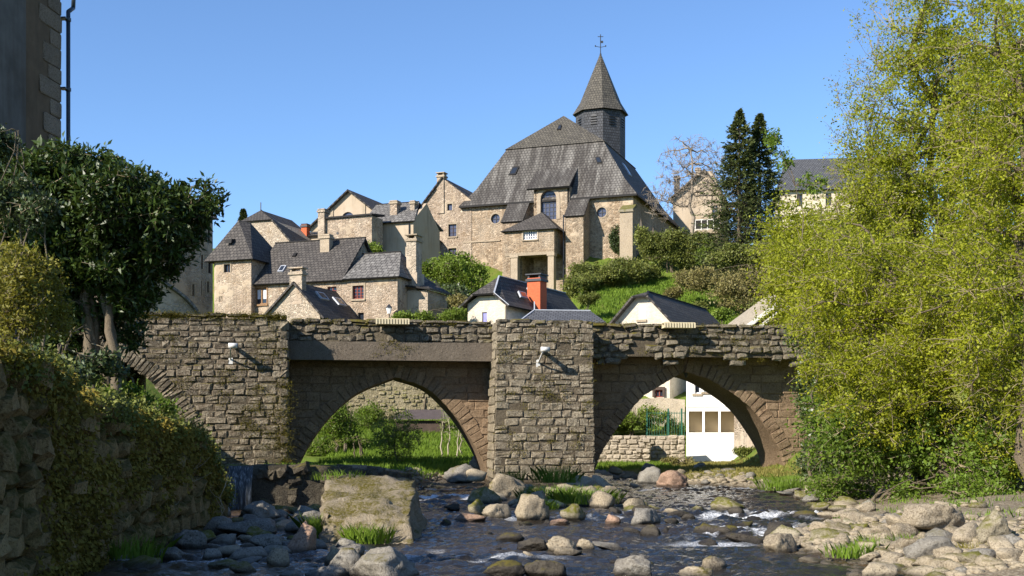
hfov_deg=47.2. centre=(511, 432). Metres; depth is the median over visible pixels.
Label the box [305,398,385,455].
bush
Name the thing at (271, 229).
hipped roof house
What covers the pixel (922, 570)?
stone
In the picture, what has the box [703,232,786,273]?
bush
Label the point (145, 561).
stone
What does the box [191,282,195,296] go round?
window
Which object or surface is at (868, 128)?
spring tree
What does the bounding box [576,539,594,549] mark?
boulder
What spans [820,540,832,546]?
stone
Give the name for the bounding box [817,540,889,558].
grass tuft
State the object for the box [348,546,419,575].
boulder
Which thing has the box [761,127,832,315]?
spring tree
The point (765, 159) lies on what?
conifer
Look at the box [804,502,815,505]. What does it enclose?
stone
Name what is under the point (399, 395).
mossy terrace wall
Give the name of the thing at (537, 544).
boulder
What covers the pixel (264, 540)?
boulder
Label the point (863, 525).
stone
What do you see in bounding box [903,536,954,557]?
stone
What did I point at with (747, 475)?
cobbles
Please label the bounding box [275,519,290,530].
stone
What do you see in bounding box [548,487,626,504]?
grass tuft
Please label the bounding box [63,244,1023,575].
ground
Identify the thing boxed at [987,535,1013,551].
stone
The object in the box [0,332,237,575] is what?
bank wall
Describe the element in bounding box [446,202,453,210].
window
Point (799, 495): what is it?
stone
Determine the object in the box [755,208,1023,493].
spring tree
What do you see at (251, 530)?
stone
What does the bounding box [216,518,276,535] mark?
boulder
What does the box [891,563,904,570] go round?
stone
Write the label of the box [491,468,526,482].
grass tuft
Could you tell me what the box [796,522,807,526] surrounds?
stone
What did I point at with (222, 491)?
bare sapling
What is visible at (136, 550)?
grass tuft
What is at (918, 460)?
bush
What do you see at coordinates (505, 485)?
boulder
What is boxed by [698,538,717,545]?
stone
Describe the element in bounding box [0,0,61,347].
tall corner building
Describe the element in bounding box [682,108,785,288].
conifer
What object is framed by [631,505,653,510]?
stone
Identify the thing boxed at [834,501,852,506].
stone
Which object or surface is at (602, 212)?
round window
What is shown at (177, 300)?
curved roof barn
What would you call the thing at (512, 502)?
stone
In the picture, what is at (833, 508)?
stone
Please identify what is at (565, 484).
stone
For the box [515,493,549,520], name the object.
boulder
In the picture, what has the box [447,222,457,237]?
window
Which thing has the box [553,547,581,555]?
boulder
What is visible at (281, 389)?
stone bridge
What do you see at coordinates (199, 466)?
bare sapling
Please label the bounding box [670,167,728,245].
hilltop house
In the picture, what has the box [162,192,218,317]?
tall shaded house
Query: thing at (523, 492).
stone
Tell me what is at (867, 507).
stone
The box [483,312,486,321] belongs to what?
door
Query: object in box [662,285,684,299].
slope shrub
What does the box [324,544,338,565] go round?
boulder
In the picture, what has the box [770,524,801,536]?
stone
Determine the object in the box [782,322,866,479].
ivy covered bush
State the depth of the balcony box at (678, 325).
48.59 m
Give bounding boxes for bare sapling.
[187,452,210,494]
[210,463,229,514]
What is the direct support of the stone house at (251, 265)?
on the ground at (1007, 502)
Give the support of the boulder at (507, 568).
on the river water
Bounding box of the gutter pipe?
[60,0,75,309]
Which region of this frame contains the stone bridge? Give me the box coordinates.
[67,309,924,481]
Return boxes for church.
[459,34,680,291]
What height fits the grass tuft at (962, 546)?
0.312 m
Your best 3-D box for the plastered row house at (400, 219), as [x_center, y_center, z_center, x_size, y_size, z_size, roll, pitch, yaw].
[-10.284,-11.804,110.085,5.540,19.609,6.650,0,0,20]
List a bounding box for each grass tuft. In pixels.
[104,531,185,561]
[287,510,323,537]
[310,469,372,479]
[335,521,397,543]
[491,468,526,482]
[513,483,599,501]
[513,497,560,509]
[525,463,590,482]
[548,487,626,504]
[753,473,820,490]
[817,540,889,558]
[845,531,912,545]
[884,531,923,540]
[954,540,987,548]
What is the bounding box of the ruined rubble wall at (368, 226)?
[316,208,384,246]
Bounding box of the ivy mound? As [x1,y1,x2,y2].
[558,255,664,299]
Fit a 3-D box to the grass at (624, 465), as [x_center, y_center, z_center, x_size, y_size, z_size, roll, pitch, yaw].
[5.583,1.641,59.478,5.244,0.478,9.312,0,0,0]
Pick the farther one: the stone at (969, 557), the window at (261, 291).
the window at (261, 291)
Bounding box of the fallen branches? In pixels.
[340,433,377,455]
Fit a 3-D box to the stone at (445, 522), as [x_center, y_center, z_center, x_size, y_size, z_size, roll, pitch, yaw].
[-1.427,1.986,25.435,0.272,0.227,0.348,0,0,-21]
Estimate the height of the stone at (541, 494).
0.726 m
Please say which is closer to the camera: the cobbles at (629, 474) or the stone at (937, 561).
the stone at (937, 561)
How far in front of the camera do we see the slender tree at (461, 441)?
60.95 m
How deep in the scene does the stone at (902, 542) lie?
17.99 m
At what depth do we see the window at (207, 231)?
95.07 m
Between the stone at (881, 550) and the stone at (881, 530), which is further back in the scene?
the stone at (881, 530)
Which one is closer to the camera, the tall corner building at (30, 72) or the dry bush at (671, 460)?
the tall corner building at (30, 72)
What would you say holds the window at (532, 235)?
in the church
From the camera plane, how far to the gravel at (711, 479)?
44.89 m
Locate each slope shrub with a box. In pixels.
[575,291,602,308]
[621,296,629,305]
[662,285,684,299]
[692,300,709,311]
[709,306,737,323]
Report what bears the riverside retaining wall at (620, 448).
on the ground at (1007, 502)
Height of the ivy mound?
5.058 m
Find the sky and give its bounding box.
[60,0,1023,247]
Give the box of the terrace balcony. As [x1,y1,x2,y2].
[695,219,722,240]
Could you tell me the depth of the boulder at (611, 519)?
25.49 m
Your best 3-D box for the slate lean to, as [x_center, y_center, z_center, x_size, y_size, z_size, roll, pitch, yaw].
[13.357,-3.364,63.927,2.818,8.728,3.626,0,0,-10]
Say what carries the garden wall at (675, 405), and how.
on the ground at (1007, 502)
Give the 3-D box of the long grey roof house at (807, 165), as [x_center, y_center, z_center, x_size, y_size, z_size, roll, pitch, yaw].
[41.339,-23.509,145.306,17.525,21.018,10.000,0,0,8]
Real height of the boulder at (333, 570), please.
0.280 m
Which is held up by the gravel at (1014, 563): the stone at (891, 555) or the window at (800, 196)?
the stone at (891, 555)
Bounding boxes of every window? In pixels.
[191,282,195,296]
[201,252,203,268]
[206,223,211,242]
[206,279,210,292]
[207,263,212,273]
[223,262,231,272]
[254,286,267,305]
[328,287,336,290]
[350,283,365,300]
[359,313,363,319]
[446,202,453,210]
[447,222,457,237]
[447,246,457,257]
[489,212,500,224]
[522,230,537,240]
[537,188,559,218]
[595,206,607,218]
[652,387,664,396]
[692,386,701,395]
[797,194,802,205]
[826,194,830,205]
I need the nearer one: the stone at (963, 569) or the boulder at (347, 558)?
the stone at (963, 569)
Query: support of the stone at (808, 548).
on the gravel at (1014, 563)
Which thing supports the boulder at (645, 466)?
on the ground at (1007, 502)
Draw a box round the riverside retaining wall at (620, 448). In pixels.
[598,435,684,461]
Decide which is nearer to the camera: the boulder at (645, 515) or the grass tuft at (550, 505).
the boulder at (645, 515)
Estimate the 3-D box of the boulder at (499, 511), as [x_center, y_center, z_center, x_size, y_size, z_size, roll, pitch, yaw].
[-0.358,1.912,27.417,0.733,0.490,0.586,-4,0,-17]
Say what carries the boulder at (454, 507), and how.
on the river water
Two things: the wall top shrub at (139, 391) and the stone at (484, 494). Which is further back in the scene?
the stone at (484, 494)
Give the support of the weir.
on the ground at (1007, 502)
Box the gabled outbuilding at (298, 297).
[265,267,360,321]
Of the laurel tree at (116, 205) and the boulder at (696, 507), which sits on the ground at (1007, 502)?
the laurel tree at (116, 205)
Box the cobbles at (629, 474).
[621,469,746,486]
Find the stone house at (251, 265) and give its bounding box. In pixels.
[204,220,451,323]
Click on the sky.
(293, 106)
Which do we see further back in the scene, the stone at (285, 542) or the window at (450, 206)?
the window at (450, 206)
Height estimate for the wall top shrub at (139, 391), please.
2.221 m
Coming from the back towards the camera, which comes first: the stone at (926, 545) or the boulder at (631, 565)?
the stone at (926, 545)
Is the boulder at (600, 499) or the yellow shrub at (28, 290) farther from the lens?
the boulder at (600, 499)
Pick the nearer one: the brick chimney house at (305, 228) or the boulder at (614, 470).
the boulder at (614, 470)
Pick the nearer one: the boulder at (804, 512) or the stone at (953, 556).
the stone at (953, 556)
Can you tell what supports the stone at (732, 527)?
in the river water
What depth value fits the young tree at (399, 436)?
56.75 m
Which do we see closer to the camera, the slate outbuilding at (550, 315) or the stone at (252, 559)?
the stone at (252, 559)
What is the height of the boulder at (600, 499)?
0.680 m
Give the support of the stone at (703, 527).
in the river water
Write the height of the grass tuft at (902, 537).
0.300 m
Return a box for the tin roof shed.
[393,409,447,432]
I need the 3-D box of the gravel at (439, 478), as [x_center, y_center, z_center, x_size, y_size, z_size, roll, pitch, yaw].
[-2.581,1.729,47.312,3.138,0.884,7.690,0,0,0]
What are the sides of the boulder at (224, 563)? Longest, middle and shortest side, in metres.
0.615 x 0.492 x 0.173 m
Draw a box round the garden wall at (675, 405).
[632,398,684,425]
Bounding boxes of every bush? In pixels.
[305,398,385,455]
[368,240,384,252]
[422,249,492,294]
[432,280,472,324]
[659,456,694,464]
[693,230,715,266]
[703,232,786,273]
[777,372,1023,493]
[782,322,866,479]
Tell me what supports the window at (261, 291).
in the stone house at (251, 265)
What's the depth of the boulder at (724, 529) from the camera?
22.82 m
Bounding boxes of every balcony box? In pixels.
[376,318,408,330]
[661,322,695,333]
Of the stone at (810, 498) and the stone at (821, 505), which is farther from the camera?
the stone at (810, 498)
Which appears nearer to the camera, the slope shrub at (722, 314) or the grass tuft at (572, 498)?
the grass tuft at (572, 498)
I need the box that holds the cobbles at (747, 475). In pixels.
[613,468,755,484]
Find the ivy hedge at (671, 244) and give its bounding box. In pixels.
[632,224,705,272]
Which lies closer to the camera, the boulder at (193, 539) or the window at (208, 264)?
the boulder at (193, 539)
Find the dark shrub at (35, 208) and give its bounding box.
[0,122,67,350]
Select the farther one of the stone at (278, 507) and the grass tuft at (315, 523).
the stone at (278, 507)
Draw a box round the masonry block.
[318,474,427,543]
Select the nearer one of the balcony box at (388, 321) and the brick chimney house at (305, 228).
the balcony box at (388, 321)
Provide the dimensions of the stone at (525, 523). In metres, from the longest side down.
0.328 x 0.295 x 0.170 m
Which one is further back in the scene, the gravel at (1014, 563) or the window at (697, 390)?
the window at (697, 390)
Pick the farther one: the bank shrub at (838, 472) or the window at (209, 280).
the window at (209, 280)
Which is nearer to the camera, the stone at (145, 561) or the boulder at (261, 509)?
the stone at (145, 561)
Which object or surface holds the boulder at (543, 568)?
on the river water
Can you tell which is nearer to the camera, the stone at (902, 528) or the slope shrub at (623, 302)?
the stone at (902, 528)
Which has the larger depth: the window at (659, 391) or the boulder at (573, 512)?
the window at (659, 391)
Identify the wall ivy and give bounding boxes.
[608,224,619,254]
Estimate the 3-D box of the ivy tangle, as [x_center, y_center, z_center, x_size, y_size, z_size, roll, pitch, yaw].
[-7.359,-1.015,19.850,1.631,1.799,5.705,0,0,-5]
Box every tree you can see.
[0,131,231,397]
[370,405,424,461]
[436,410,451,454]
[444,411,454,454]
[449,426,463,456]
[456,435,464,454]
[643,134,728,268]
[740,172,934,325]
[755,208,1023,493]
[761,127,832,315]
[796,0,922,412]
[815,81,1018,394]
[816,0,1023,476]
[871,0,1023,481]
[988,108,1023,355]
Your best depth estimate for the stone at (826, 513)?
27.19 m
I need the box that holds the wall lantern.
[386,304,391,317]
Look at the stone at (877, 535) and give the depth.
19.00 m
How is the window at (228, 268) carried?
in the stone house at (251, 265)
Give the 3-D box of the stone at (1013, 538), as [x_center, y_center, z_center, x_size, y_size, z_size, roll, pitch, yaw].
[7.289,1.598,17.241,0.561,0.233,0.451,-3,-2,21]
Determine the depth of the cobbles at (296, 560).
17.37 m
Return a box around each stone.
[122,555,161,568]
[202,530,216,543]
[207,543,220,547]
[208,533,235,544]
[217,545,240,556]
[229,546,267,559]
[231,517,242,522]
[236,556,261,562]
[240,535,251,542]
[240,543,254,546]
[242,514,256,520]
[246,526,264,535]
[249,531,271,542]
[264,545,292,553]
[273,505,288,511]
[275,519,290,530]
[278,509,288,518]
[282,539,290,545]
[285,507,297,513]
[297,505,316,511]
[302,510,320,518]
[307,504,320,510]
[316,539,327,548]
[335,538,356,547]
[337,543,364,555]
[440,519,451,524]
[467,486,501,502]
[495,492,507,500]
[507,499,518,506]
[516,489,531,499]
[518,522,532,525]
[531,490,547,500]
[557,484,574,488]
[564,485,596,501]
[568,482,580,486]
[579,495,589,506]
[586,480,602,486]
[599,486,622,497]
[609,507,621,513]
[622,505,634,510]
[623,527,639,533]
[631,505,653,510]
[640,524,660,535]
[664,518,678,523]
[667,511,688,516]
[693,523,718,533]
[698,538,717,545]
[716,534,726,538]
[725,525,737,530]
[728,507,744,513]
[735,521,752,526]
[747,516,761,519]
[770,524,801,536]
[776,491,793,495]
[783,488,801,492]
[794,490,807,499]
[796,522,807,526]
[797,529,809,534]
[799,542,812,547]
[802,494,819,502]
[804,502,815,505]
[804,545,815,551]
[808,521,824,530]
[808,550,823,553]
[809,502,830,509]
[812,545,824,551]
[817,511,832,515]
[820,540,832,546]
[824,521,851,532]
[828,505,846,511]
[831,508,858,518]
[834,496,858,504]
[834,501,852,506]
[834,533,850,545]
[839,510,868,521]
[851,523,868,528]
[855,502,875,511]
[858,541,875,547]
[859,552,880,561]
[862,516,878,522]
[870,533,894,540]
[872,528,889,533]
[874,546,889,554]
[880,551,903,560]
[885,513,900,525]
[887,540,896,548]
[890,523,920,539]
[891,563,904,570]
[894,538,917,548]
[894,547,902,552]
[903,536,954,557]
[903,565,933,575]
[911,555,934,565]
[924,527,952,539]
[929,557,952,566]
[932,546,962,557]
[934,501,952,505]
[939,553,961,561]
[944,526,957,532]
[952,521,978,543]
[954,566,966,572]
[957,551,980,562]
[967,548,995,557]
[974,544,989,547]
[974,554,1007,565]
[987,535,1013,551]
[995,548,1021,559]
[999,533,1022,543]
[1017,539,1023,547]
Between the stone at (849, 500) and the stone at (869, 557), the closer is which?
the stone at (869, 557)
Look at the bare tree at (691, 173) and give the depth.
113.82 m
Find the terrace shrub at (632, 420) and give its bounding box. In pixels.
[613,402,689,435]
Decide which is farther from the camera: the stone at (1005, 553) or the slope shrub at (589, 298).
the slope shrub at (589, 298)
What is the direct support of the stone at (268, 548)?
in the river water
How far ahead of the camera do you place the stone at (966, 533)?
18.03 m
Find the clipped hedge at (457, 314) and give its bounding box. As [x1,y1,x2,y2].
[391,306,467,409]
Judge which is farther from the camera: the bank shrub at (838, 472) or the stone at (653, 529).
the bank shrub at (838, 472)
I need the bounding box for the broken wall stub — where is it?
[630,437,650,461]
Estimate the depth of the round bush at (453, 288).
91.90 m
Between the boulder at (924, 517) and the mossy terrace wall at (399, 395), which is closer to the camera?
the boulder at (924, 517)
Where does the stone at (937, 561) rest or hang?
on the ground at (1007, 502)
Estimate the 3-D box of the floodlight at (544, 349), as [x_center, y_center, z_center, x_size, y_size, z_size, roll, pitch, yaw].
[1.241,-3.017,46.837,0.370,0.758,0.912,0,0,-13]
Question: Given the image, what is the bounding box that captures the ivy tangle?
[28,326,135,386]
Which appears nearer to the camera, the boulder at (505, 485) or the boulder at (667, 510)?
the boulder at (667, 510)
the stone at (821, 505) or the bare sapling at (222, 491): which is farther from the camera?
the stone at (821, 505)
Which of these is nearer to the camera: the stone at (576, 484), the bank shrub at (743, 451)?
the stone at (576, 484)
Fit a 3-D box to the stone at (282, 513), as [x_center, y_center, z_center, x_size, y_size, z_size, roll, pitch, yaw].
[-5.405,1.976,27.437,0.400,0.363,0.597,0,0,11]
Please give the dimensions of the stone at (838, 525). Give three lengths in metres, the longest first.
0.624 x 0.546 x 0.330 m
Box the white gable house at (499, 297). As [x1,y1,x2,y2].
[458,273,578,324]
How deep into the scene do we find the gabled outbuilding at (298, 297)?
78.42 m
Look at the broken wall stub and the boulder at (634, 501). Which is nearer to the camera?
the boulder at (634, 501)
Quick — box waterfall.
[228,466,252,508]
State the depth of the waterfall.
30.63 m
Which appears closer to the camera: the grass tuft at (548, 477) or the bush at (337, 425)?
the grass tuft at (548, 477)
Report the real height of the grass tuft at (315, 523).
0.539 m
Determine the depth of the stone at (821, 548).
19.26 m
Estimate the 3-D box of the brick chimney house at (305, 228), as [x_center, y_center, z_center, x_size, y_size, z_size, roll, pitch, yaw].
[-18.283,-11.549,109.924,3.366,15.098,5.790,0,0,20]
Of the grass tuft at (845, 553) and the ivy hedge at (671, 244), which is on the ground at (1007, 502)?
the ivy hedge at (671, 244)
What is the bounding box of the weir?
[217,461,412,506]
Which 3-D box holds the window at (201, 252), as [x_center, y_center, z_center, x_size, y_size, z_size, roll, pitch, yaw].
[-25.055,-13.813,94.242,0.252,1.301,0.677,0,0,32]
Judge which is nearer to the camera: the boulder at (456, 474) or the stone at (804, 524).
the stone at (804, 524)
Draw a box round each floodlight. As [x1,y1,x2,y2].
[228,343,237,363]
[536,347,549,366]
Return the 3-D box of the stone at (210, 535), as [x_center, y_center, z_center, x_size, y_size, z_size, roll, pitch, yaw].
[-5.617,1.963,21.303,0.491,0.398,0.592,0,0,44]
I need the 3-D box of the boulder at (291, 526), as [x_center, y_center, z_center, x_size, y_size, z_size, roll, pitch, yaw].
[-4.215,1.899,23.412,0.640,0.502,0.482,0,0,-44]
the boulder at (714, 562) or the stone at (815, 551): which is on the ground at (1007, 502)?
the stone at (815, 551)
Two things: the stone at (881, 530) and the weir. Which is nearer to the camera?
the stone at (881, 530)
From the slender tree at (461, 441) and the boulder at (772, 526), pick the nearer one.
the boulder at (772, 526)
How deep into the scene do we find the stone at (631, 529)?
23.21 m
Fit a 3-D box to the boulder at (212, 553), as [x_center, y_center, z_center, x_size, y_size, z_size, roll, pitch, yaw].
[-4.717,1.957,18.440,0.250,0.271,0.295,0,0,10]
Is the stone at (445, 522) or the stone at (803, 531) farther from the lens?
the stone at (445, 522)
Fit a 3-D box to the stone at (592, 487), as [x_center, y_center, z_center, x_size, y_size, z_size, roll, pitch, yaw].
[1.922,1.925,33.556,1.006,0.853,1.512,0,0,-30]
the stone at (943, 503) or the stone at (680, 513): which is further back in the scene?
the stone at (680, 513)
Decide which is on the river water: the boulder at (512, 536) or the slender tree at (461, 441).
the boulder at (512, 536)
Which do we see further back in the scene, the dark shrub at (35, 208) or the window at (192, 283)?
the window at (192, 283)
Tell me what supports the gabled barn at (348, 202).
on the ground at (1007, 502)
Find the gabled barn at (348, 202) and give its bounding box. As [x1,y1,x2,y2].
[310,189,441,242]
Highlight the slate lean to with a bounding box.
[729,295,788,447]
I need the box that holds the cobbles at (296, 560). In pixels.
[123,548,373,570]
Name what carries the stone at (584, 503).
in the river water
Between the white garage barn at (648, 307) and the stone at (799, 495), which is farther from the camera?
the white garage barn at (648, 307)
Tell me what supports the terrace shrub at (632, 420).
on the ground at (1007, 502)
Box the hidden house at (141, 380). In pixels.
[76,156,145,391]
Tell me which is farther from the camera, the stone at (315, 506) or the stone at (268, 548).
the stone at (315, 506)
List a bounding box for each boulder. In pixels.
[154,547,185,562]
[172,529,207,548]
[202,548,221,558]
[203,516,232,533]
[208,559,238,567]
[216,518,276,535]
[229,561,256,572]
[238,500,279,517]
[249,533,281,547]
[267,548,289,565]
[278,570,303,575]
[284,515,313,531]
[287,520,316,552]
[305,564,348,575]
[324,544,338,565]
[329,547,360,571]
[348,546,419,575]
[443,464,473,483]
[443,503,459,510]
[454,513,486,521]
[466,468,487,481]
[468,499,485,514]
[469,456,478,469]
[482,503,510,518]
[483,560,525,575]
[489,473,525,497]
[496,532,524,541]
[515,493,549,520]
[517,537,547,550]
[523,551,534,555]
[523,560,566,575]
[546,536,575,551]
[547,499,564,508]
[550,519,569,524]
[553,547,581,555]
[560,504,585,520]
[565,475,594,485]
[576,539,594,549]
[588,490,614,507]
[592,475,612,486]
[592,541,623,550]
[605,514,620,523]
[608,466,621,474]
[613,555,651,575]
[623,498,645,507]
[631,508,660,524]
[637,466,661,483]
[641,463,655,470]
[656,470,687,486]
[662,508,678,512]
[678,566,712,575]
[681,513,695,518]
[691,505,703,510]
[693,462,706,467]
[701,556,727,569]
[710,496,744,509]
[712,526,730,533]
[725,532,763,543]
[763,522,792,537]
[763,532,796,552]
[792,510,816,516]
[798,556,822,562]
[808,527,849,542]
[821,542,848,558]
[862,561,897,575]
[898,503,964,531]
[975,509,1011,543]
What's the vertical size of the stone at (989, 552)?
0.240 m
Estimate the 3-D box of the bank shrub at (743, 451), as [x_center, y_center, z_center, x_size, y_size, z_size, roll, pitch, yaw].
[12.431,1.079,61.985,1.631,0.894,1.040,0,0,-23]
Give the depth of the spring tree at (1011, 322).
45.81 m
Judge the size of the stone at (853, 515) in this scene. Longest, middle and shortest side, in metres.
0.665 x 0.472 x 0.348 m
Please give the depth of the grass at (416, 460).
59.88 m
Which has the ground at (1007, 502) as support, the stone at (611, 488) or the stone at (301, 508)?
the stone at (611, 488)
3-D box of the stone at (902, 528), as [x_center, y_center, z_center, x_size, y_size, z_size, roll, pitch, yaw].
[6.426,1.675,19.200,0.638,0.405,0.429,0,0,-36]
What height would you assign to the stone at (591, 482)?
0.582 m
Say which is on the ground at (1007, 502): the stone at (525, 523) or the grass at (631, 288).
the grass at (631, 288)
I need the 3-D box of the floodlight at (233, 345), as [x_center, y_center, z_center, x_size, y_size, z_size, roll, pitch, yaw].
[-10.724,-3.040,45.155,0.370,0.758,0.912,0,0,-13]
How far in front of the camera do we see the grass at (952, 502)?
24.42 m
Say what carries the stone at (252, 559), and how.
in the river water
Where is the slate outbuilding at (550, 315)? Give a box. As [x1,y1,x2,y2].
[521,301,605,322]
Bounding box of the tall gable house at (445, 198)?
[421,172,471,259]
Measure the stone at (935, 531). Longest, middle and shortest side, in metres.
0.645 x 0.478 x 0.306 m
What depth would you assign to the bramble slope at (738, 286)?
93.02 m
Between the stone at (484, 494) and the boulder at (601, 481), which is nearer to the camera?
the stone at (484, 494)
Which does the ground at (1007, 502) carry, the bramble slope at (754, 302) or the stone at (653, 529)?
the bramble slope at (754, 302)
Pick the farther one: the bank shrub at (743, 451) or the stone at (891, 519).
the bank shrub at (743, 451)
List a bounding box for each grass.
[265,417,475,480]
[572,273,745,323]
[595,459,680,471]
[599,456,801,479]
[859,489,1023,519]
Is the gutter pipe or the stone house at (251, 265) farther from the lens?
the stone house at (251, 265)
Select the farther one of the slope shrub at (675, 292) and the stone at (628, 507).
the slope shrub at (675, 292)
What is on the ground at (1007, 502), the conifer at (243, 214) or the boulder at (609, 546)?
the conifer at (243, 214)
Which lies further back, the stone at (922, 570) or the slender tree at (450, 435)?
the slender tree at (450, 435)
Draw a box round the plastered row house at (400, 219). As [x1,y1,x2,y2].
[370,200,442,291]
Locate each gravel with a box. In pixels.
[405,467,486,486]
[608,471,767,486]
[755,504,1023,575]
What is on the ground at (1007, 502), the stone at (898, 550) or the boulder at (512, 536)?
the stone at (898, 550)
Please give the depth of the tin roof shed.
69.97 m
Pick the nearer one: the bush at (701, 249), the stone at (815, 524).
the stone at (815, 524)
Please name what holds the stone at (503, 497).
in the river water
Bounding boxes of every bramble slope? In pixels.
[670,262,779,317]
[745,274,814,314]
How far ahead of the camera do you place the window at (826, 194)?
141.37 m
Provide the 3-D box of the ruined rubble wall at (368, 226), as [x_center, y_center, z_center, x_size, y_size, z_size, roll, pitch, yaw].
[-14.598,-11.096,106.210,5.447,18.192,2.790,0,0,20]
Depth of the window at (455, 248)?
122.52 m
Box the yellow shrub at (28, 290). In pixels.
[0,230,82,381]
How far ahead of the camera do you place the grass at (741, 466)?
52.29 m
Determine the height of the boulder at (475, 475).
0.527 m
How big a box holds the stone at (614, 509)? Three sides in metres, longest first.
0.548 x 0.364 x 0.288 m
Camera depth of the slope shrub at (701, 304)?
93.79 m
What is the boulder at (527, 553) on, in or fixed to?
on the river water
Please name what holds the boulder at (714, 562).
on the river water
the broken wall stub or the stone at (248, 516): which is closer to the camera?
the stone at (248, 516)
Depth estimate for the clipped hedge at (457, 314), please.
73.63 m
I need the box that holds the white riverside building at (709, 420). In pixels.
[686,381,737,461]
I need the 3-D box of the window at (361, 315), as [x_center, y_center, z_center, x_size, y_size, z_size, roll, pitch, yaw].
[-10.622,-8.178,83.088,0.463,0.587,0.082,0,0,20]
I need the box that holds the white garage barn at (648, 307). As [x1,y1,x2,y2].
[609,291,719,398]
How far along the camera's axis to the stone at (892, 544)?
18.43 m
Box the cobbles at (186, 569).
[139,510,319,571]
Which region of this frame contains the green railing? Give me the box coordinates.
[646,408,684,435]
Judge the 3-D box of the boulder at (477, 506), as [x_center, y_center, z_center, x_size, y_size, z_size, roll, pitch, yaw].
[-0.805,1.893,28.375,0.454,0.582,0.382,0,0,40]
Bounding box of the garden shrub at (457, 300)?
[445,292,467,320]
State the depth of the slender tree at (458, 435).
60.06 m
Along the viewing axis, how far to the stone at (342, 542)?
20.11 m
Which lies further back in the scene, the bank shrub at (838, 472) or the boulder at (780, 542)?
the bank shrub at (838, 472)
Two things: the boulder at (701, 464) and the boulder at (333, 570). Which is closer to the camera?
the boulder at (333, 570)
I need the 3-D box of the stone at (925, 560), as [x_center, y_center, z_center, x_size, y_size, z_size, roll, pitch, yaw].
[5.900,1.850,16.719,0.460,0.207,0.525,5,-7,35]
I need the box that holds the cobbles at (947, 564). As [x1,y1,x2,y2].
[795,500,1023,573]
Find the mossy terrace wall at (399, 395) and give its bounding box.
[343,380,450,420]
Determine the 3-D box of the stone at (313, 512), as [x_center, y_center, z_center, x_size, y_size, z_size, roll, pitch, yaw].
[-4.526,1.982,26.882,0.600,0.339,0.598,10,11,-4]
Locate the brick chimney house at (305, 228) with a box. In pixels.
[300,223,317,239]
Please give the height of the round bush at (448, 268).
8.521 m
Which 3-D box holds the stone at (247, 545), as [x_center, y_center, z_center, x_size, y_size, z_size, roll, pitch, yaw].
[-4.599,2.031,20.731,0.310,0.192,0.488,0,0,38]
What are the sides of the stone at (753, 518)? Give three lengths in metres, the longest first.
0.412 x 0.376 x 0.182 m
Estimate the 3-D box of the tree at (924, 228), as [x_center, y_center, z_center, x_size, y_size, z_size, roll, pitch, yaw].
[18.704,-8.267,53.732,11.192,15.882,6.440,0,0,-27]
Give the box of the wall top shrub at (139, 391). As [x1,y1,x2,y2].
[83,377,182,417]
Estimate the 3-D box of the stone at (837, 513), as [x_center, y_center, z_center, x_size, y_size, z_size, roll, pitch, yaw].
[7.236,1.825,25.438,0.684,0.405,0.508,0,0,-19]
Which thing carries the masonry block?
on the ground at (1007, 502)
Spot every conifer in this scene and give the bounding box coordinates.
[237,208,247,220]
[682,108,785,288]
[695,112,796,275]
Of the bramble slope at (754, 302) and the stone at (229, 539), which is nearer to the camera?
the stone at (229, 539)
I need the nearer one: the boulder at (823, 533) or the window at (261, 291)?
the boulder at (823, 533)
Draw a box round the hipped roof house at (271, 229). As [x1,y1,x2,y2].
[242,202,310,247]
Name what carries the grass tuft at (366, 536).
on the masonry block
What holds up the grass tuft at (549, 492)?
on the ground at (1007, 502)
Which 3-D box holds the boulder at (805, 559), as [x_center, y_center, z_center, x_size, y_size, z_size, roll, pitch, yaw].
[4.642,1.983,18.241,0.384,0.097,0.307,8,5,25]
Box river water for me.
[78,473,912,575]
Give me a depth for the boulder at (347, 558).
16.26 m
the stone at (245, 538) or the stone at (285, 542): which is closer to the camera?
the stone at (285, 542)
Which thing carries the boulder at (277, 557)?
on the ground at (1007, 502)
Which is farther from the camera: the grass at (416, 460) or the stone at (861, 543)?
the grass at (416, 460)
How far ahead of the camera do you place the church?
119.45 m
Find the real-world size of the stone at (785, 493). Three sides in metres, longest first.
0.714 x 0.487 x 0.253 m
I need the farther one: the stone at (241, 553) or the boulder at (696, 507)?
the boulder at (696, 507)
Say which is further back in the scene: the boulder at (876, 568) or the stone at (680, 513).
the stone at (680, 513)
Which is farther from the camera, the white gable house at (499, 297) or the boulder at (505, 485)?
the white gable house at (499, 297)
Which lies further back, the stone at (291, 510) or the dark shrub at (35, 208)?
the stone at (291, 510)
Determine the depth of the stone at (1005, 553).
16.05 m
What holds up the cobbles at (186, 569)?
on the ground at (1007, 502)
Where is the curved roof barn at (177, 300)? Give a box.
[149,280,200,317]
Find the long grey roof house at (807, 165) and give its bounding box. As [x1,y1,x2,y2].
[773,158,923,233]
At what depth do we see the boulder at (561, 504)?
30.98 m
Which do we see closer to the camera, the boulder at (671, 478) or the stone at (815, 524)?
the stone at (815, 524)
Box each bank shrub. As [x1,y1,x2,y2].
[732,445,755,457]
[803,465,1023,503]
[805,393,1016,477]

